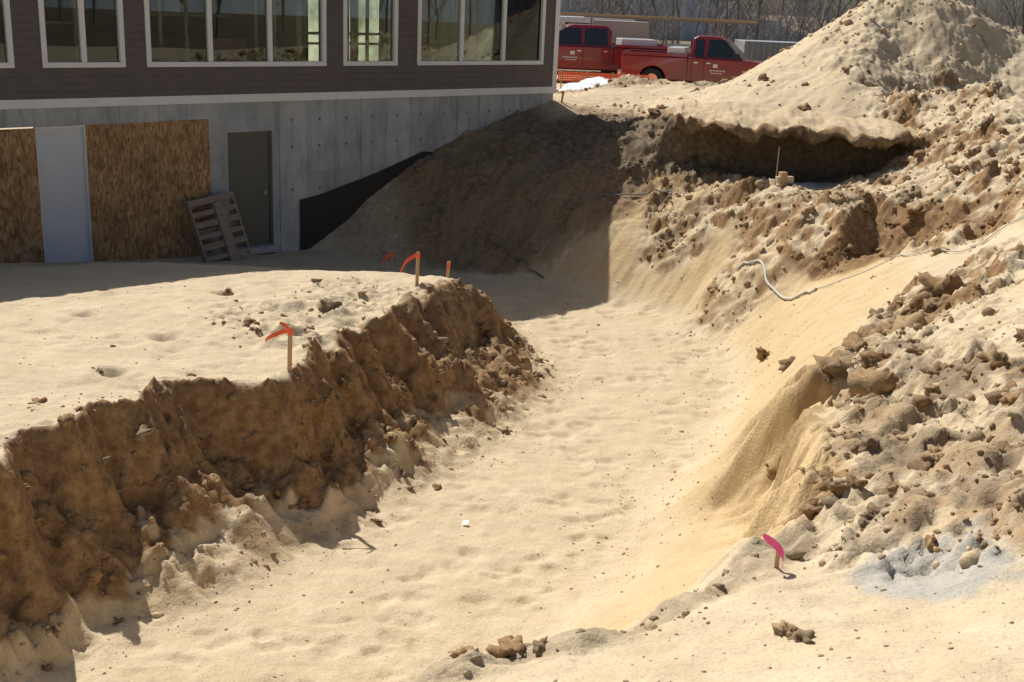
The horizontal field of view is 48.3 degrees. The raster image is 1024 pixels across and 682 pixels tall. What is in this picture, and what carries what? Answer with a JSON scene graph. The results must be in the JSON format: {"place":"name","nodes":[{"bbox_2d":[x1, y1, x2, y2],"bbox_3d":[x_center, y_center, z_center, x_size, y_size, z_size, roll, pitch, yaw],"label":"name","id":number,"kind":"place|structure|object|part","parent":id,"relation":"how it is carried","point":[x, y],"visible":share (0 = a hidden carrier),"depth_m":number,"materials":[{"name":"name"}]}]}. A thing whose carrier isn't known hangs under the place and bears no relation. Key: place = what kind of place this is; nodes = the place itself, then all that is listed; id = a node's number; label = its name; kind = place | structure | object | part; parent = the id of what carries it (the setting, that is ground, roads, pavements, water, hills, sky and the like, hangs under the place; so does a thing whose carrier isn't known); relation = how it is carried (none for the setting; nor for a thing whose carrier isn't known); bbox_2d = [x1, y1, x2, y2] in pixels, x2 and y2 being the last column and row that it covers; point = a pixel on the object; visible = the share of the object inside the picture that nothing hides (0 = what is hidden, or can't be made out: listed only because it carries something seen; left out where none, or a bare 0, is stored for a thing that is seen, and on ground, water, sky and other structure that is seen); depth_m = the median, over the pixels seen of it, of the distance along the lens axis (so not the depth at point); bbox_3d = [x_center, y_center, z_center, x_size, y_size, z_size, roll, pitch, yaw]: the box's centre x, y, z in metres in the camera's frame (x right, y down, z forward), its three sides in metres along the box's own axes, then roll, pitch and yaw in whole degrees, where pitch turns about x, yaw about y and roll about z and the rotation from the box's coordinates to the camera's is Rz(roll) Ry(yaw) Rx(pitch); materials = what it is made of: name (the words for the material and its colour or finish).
{"place":"outdoors","nodes":[
{"label":"outdoors","id":0,"kind":"place"},
{"bbox_2d":[0,0,1023,681],"bbox_3d":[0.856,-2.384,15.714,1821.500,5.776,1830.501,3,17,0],"label":"ground","id":1,"kind":"structure","parent":0,"point":[498,560],"depth_m":11.65,"materials":[{"name":"beige sand"}]},
{"bbox_2d":[185,191,251,262],"bbox_3d":[-5.184,-1.970,20.272,0.900,1.250,0.160,-21,8,-38],"label":"wooden pallet","id":2,"kind":"object","parent":1,"relation":"on","point":[224,229],"visible":0.97,"depth_m":20.23,"materials":[{"name":"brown wood"}]},
{"bbox_2d":[237,244,277,254],"bbox_3d":[-4.826,-1.698,21.289,0.950,0.120,0.220,-13,22,-41],"label":"door sill","id":3,"kind":"structure","parent":1,"relation":"on","point":[260,249],"depth_m":21.32,"materials":[{"name":"concrete"}]},
{"bbox_2d":[227,131,272,243],"bbox_3d":[-4.830,-2.788,21.022,0.910,2.120,0.071,-13,22,-41],"label":"grey door frame","id":4,"kind":"object","parent":3,"relation":"on","point":[270,187],"visible":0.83,"depth_m":21.14,"materials":[{"name":"grey metal"}]},
{"bbox_2d":[229,133,269,247],"bbox_3d":[-4.844,-2.778,21.040,0.850,2.090,0.050,-13,22,-41],"label":"grey door","id":5,"kind":"structure","parent":4,"relation":"attached to","point":[249,166],"depth_m":21.02,"materials":[{"name":"paint"}]},
{"bbox_2d":[0,93,552,257],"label":"foundation wall","id":6,"kind":"structure","parent":1,"relation":"on","point":[224,119],"depth_m":21.73,"materials":[{"name":"concrete"}]},
{"bbox_2d":[33,125,93,262],"bbox_3d":[-7.324,-2.318,18.704,0.820,2.375,0.050,-13,22,-41],"label":"white door jamb","id":7,"kind":"object","parent":6,"relation":"attached to","point":[86,179],"depth_m":18.70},
{"bbox_2d":[36,127,90,262],"bbox_3d":[-7.355,-2.312,18.741,0.780,2.340,0.040,-13,22,-41],"label":"white door","id":8,"kind":"structure","parent":7,"relation":"attached to","point":[63,188],"depth_m":18.70,"materials":[{"name":"paint"}]},
{"bbox_2d":[0,119,212,262],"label":"osb panel","id":9,"kind":"object","parent":6,"relation":"attached to","point":[147,180],"visible":0.85,"depth_m":19.35,"materials":[{"name":"brown wood"}]},
{"bbox_2d":[0,87,555,108],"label":"base trim","id":10,"kind":"structure","parent":6,"relation":"on","point":[87,102],"depth_m":20.49,"materials":[{"name":"white wood"}]},
{"bbox_2d":[33,94,542,251],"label":"form seams","id":11,"kind":"object","parent":6,"relation":"attached to","point":[335,169],"visible":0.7,"depth_m":22.00,"materials":[{"name":"concrete"}]},
{"bbox_2d":[300,151,431,249],"bbox_3d":[-2.768,-2.753,22.907,3.450,1.950,0.001,-13,22,-41],"label":"dampproofing","id":12,"kind":"object","parent":6,"relation":"attached to","point":[323,215],"visible":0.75,"depth_m":22.34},
{"bbox_2d":[291,110,509,190],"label":"form tie marks","id":13,"kind":"object","parent":6,"relation":"attached to","point":[371,141],"visible":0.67,"depth_m":22.38},
{"bbox_3d":[-8.679,-4.553,21.153,19.740,0.200,5.840,-13,22,-41],"label":"floor slab","id":14,"kind":"object","parent":6,"relation":"on","visible":0},
{"bbox_2d":[0,0,388,61],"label":"back wall","id":15,"kind":"structure","parent":14,"relation":"on","point":[101,33],"depth_m":24.15,"materials":[{"name":"brown"}]},
{"bbox_2d":[45,0,229,23],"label":"interior shelves","id":16,"kind":"object","parent":15,"relation":"attached to","point":[170,7],"visible":0.59,"depth_m":21.01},
{"bbox_2d":[301,0,378,60],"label":"plastic sheet","id":17,"kind":"object","parent":15,"relation":"attached to","point":[313,52],"depth_m":28.92,"materials":[{"name":"plastic"}]},
{"bbox_2d":[163,0,301,61],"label":"partition wall","id":18,"kind":"structure","parent":14,"relation":"on","point":[237,23],"depth_m":22.74,"materials":[{"name":"brown wood"}]},
{"bbox_2d":[70,0,484,61],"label":"interior studs","id":19,"kind":"object","parent":14,"relation":"on","point":[354,43],"visible":0.29,"depth_m":22.99,"materials":[{"name":"brown wood"}]},
{"bbox_2d":[115,36,478,61],"bbox_3d":[-4.944,-5.247,21.842,0.945,1.050,11.235,17,22,41],"label":"interior clutter","id":20,"kind":"object","parent":14,"relation":"on","point":[228,49],"visible":0.29,"depth_m":20.99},
{"bbox_2d":[388,0,486,60],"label":"side wall","id":21,"kind":"structure","parent":14,"relation":"on","point":[480,18],"depth_m":27.46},
{"bbox_2d":[0,8,463,68],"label":"wall sheathing","id":22,"kind":"object","parent":21,"relation":"attached to","point":[286,66],"depth_m":21.06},
{"bbox_2d":[0,0,545,67],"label":"window frames","id":23,"kind":"structure","parent":22,"relation":"attached to","point":[121,62],"depth_m":20.32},
{"bbox_2d":[2,0,541,61],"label":"window glass","id":24,"kind":"object","parent":23,"relation":"in","point":[523,29],"visible":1,"depth_m":24.39,"materials":[{"name":"clear glass"}]},
{"bbox_2d":[0,0,555,99],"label":"lap siding","id":25,"kind":"object","parent":22,"relation":"attached to","point":[29,76],"visible":1,"depth_m":20.33,"materials":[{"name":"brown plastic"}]},
{"bbox_2d":[551,0,560,86],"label":"corner trim","id":26,"kind":"structure","parent":22,"relation":"attached to","point":[556,43],"depth_m":25.21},
{"bbox_2d":[265,322,292,371],"bbox_3d":[-2.345,0.197,11.482,0.275,0.819,0.047,-3,18,-22],"label":"survey stake","id":27,"kind":"object","parent":1,"relation":"on","point":[289,330],"visible":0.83,"depth_m":11.44,"materials":[{"name":"beige wood"}]},
{"bbox_2d":[381,252,392,268],"bbox_3d":[-2.303,-1.363,21.033,0.266,0.540,0.041,-11,21,-38],"label":"survey stake","id":28,"kind":"object","parent":1,"relation":"on","point":[391,259],"visible":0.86,"depth_m":21.03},
{"bbox_2d":[400,252,419,286],"bbox_3d":[-1.389,-0.851,15.493,0.266,0.720,0.041,-3,18,-22],"label":"survey stake","id":29,"kind":"object","parent":1,"relation":"on","point":[416,255],"visible":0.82,"depth_m":15.45,"materials":[{"name":"wood"}]},
{"bbox_2d":[446,261,450,277],"bbox_3d":[-0.945,-0.886,16.744,0.048,0.587,0.050,2,18,-12],"label":"survey stake","id":30,"kind":"object","parent":1,"relation":"on","point":[448,269],"visible":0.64,"depth_m":16.69,"materials":[{"name":"beige wood"}]},
{"bbox_2d":[0,0,1023,681],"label":"soil clods","id":31,"kind":"object","parent":1,"relation":"on","point":[970,558],"visible":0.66,"depth_m":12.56,"materials":[{"name":"beige soil"}]},
{"bbox_2d":[595,189,672,211],"bbox_3d":[2.275,-2.711,21.432,1.420,0.372,0.490,15,21,35],"label":"root","id":32,"kind":"object","parent":31,"relation":"on","point":[670,194],"visible":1,"depth_m":21.39,"materials":[{"name":"brown wood"}]},
{"bbox_2d":[489,236,542,277],"bbox_3d":[0.090,-1.597,21.505,0.108,0.487,1.612,-11,21,-38],"label":"extension cord","id":33,"kind":"object","parent":1,"relation":"on","point":[493,241],"visible":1,"depth_m":21.52,"materials":[{"name":"black rubber"}]},
{"bbox_2d":[558,77,608,90],"bbox_3d":[1.878,-6.774,30.753,1.579,0.790,3.131,3,17,0],"label":"snow patch","id":34,"kind":"object","parent":1,"relation":"on","point":[587,83],"visible":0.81,"depth_m":29.74,"materials":[{"name":"white snow"}]},
{"bbox_2d":[560,16,634,25],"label":"white van","id":35,"kind":"object","parent":1,"relation":"on","point":[564,20],"visible":0.02,"depth_m":50.00,"materials":[{"name":"paint"}]},
{"label":"rear side window","id":36,"kind":"part","parent":35,"relation":"part of","materials":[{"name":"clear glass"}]},
{"bbox_2d":[558,70,649,88],"bbox_3d":[3.199,-9.005,40.066,3.200,0.820,0.054,3,17,0],"label":"orange safety fence","id":37,"kind":"object","parent":1,"relation":"on","point":[578,77],"visible":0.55,"depth_m":40.00,"materials":[{"name":"orange plastic"}]},
{"bbox_2d":[557,23,670,70],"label":"red pickup truck","id":38,"kind":"object","parent":1,"relation":"on","point":[587,47],"visible":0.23,"depth_m":44.10,"materials":[{"name":"paint"}]},
{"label":"side window","id":39,"kind":"part","parent":38,"relation":"part of","materials":[{"name":"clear glass"}]},
{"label":"side window","id":40,"kind":"part","parent":38,"relation":"part of","materials":[{"name":"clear glass"}]},
{"bbox_2d":[560,12,756,77],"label":"ladder rack trailer","id":41,"kind":"object","parent":1,"relation":"on","point":[628,29],"visible":0.21,"depth_m":46.82,"materials":[{"name":"grey metal"}]},
{"bbox_2d":[617,35,763,82],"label":"red pickup truck","id":42,"kind":"object","parent":1,"relation":"on","point":[712,58],"visible":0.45,"depth_m":40.99,"materials":[{"name":"paint"}]},
{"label":"side window","id":43,"kind":"part","parent":42,"relation":"part of","materials":[{"name":"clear glass"}]},
{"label":"side window","id":44,"kind":"part","parent":42,"relation":"part of","materials":[{"name":"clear glass"}]},
{"bbox_2d":[735,39,797,60],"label":"storage container","id":45,"kind":"object","parent":1,"relation":"on","point":[761,50],"visible":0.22,"depth_m":58.72,"materials":[{"name":"grey metal"}]},
{"bbox_2d":[763,534,783,567],"bbox_3d":[1.392,1.152,6.107,0.126,0.265,0.030,3,17,0],"label":"pink marking flag","id":46,"kind":"object","parent":1,"relation":"on","point":[774,544],"visible":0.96,"depth_m":6.08,"materials":[{"name":"pink plastic"}]},
{"bbox_2d":[737,259,816,299],"bbox_3d":[4.047,-0.897,17.462,0.216,0.376,2.157,-3,17,-17],"label":"garden hose","id":47,"kind":"object","parent":1,"relation":"on","point":[772,287],"visible":1,"depth_m":17.54,"materials":[{"name":"white rubber"}]},
{"bbox_2d":[775,147,793,187],"bbox_3d":[4.786,-2.993,20.060,0.320,0.800,0.175,-3,17,-16],"label":"grade stake bundle","id":48,"kind":"object","parent":1,"relation":"on","point":[782,178],"visible":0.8,"depth_m":20.03,"materials":[{"name":"brown wood"}]},
{"bbox_2d":[673,102,924,149],"bbox_3d":[5.294,-4.040,21.472,4.937,0.652,3.351,6,17,13],"label":"frozen sand crust","id":49,"kind":"object","parent":1,"relation":"on","point":[751,126],"visible":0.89,"depth_m":20.78,"materials":[{"name":"sand"}]},
{"bbox_2d":[787,182,835,188],"bbox_3d":[5.319,-2.813,20.720,1.348,0.183,0.815,7,17,13],"label":"snow patch","id":50,"kind":"object","parent":1,"relation":"on","point":[810,185],"visible":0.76,"depth_m":20.57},
{"bbox_2d":[817,216,1023,288],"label":"extension cord","id":51,"kind":"object","parent":1,"relation":"on","point":[923,252],"visible":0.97,"depth_m":15.12,"materials":[{"name":"grey rubber"}]},
{"bbox_2d":[560,0,817,41],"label":"wooded ridge hill","id":52,"kind":"structure","parent":0,"point":[688,29],"depth_m":110.39,"materials":[{"name":"grey plant"}]},
{"bbox_2d":[561,0,1023,43],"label":"distant bare trees","id":53,"kind":"object","parent":52,"relation":"on","point":[804,17],"visible":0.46,"depth_m":66.30,"materials":[{"name":"brown plant"}]},
{"bbox_2d":[728,0,1023,25],"label":"sky","id":54,"kind":"structure","parent":0,"point":[835,8],"materials":[{"name":"white"}]}
]}

